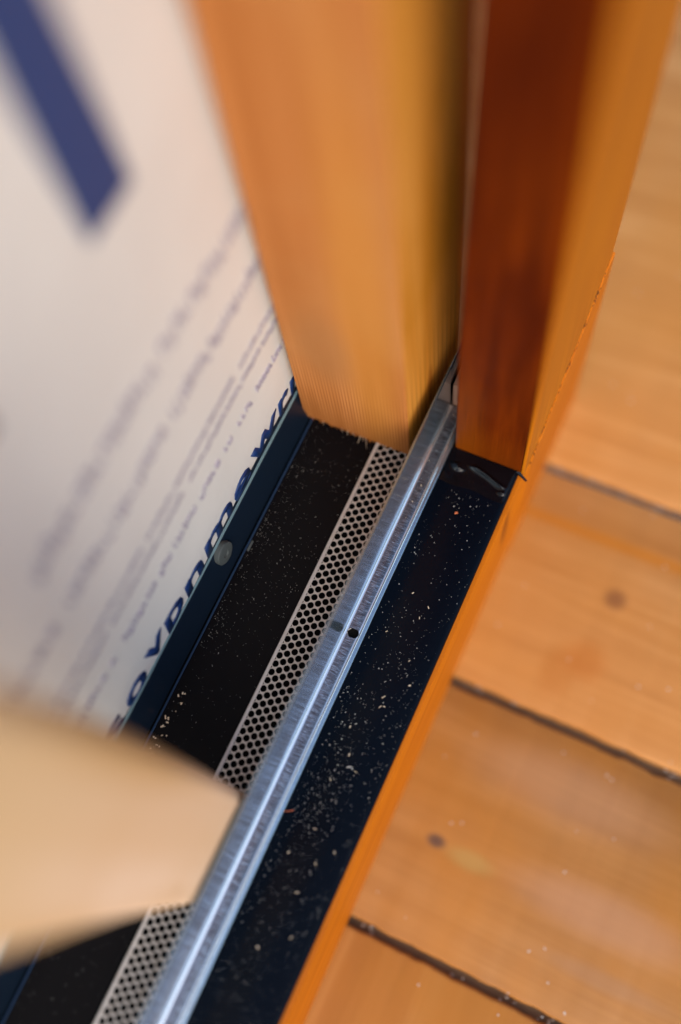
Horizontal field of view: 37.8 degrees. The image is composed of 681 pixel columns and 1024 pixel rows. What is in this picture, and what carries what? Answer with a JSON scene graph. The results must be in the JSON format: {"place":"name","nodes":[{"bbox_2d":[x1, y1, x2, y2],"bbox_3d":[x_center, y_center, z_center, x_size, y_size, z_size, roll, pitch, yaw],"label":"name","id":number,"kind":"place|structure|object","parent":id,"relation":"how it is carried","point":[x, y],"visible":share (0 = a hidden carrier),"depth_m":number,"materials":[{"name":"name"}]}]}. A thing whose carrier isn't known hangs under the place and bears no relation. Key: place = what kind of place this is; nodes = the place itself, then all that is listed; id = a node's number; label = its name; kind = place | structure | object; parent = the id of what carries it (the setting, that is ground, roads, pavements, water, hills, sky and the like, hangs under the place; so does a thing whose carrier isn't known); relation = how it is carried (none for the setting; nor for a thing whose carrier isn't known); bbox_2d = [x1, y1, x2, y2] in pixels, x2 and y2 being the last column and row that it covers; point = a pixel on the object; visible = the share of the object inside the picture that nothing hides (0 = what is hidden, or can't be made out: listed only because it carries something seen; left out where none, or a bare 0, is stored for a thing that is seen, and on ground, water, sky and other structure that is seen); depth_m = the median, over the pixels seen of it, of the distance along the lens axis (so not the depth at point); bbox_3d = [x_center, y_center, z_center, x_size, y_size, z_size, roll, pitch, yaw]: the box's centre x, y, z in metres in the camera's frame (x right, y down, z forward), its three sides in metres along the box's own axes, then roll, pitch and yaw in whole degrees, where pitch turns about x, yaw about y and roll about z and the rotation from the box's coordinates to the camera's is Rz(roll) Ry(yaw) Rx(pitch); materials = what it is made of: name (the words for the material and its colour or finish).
{"place":"outdoors","nodes":[
{"label":"outdoors","id":0,"kind":"place"},
{"label":"ground","id":1,"kind":"structure","parent":0,"visible":0},
{"bbox_2d":[304,0,680,1023],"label":"deck","id":2,"kind":"structure","parent":1,"relation":"on","point":[526,866],"depth_m":0.58,"materials":[{"name":"brown wood"}]},
{"bbox_2d":[280,252,614,1023],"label":"sill beam","id":3,"kind":"structure","parent":2,"relation":"on","point":[304,994],"depth_m":0.52,"materials":[{"name":"brown wood"}]},
{"bbox_2d":[0,370,457,1023],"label":"metal tray","id":4,"kind":"object","parent":3,"relation":"on","point":[216,682],"visible":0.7,"depth_m":0.49,"materials":[{"name":"black metal"}]},
{"bbox_2d":[0,685,245,950],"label":"tan board","id":5,"kind":"object","parent":4,"relation":"on","point":[100,822],"visible":0.96,"depth_m":0.27,"materials":[{"name":"beige wood"}]},
{"bbox_2d":[0,386,309,1019],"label":"edge strip","id":6,"kind":"object","parent":4,"relation":"on","point":[14,962],"visible":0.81,"depth_m":0.49,"materials":[{"name":"blue paint"}]},
{"bbox_2d":[0,0,469,961],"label":"membrane wall","id":7,"kind":"structure","parent":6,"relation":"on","point":[146,384],"depth_m":0.33,"materials":[{"name":"white plastic"}]},
{"bbox_2d":[153,692,185,746],"bbox_3d":[-0.085,0.103,0.483,0.006,0.001,0.035,22,73,13],"label":"tray grit","id":8,"kind":"object","parent":4,"relation":"on","point":[168,717],"visible":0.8,"depth_m":0.48,"materials":[{"name":"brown wood"}]},
{"bbox_2d":[24,437,361,1013],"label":"tray dust","id":9,"kind":"object","parent":4,"relation":"on","point":[247,618],"visible":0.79,"depth_m":0.51,"materials":[{"name":"grey"}]},
{"bbox_2d":[93,442,405,1023],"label":"perforated strip","id":10,"kind":"object","parent":4,"relation":"on","point":[220,767],"visible":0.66,"depth_m":0.48,"materials":[{"name":"metal"}]},
{"bbox_2d":[137,347,458,1023],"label":"steel rail","id":11,"kind":"object","parent":4,"relation":"on","point":[184,974],"visible":0.96,"depth_m":0.46,"materials":[{"name":"silver metal"}]},
{"bbox_2d":[185,0,470,453],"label":"timber stud","id":12,"kind":"object","parent":4,"relation":"on","point":[343,123],"visible":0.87,"depth_m":0.34,"materials":[{"name":"brown wood"}]},
{"bbox_2d":[453,376,457,406],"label":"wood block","id":13,"kind":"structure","parent":4,"relation":"on","point":[455,388],"depth_m":0.51,"materials":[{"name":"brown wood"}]},
{"bbox_2d":[186,448,517,1023],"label":"black sill","id":14,"kind":"structure","parent":3,"relation":"on","point":[443,568],"depth_m":0.47,"materials":[{"name":"paint"}]},
{"bbox_2d":[203,494,487,1014],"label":"sill dust","id":15,"kind":"object","parent":14,"relation":"on","point":[336,778],"visible":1,"depth_m":0.47,"materials":[{"name":"grey"}]},
{"bbox_2d":[439,447,526,503],"bbox_3d":[0.074,-0.018,0.512,0.042,0.005,0.020,22,73,13],"label":"sealing tape","id":16,"kind":"object","parent":14,"relation":"on","point":[490,480],"visible":1,"depth_m":0.51,"materials":[{"name":"black plastic"}]},
{"bbox_2d":[455,0,680,474],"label":"door post","id":17,"kind":"object","parent":14,"relation":"on","point":[562,95],"depth_m":0.33,"materials":[{"name":"brown wood"}]}
]}

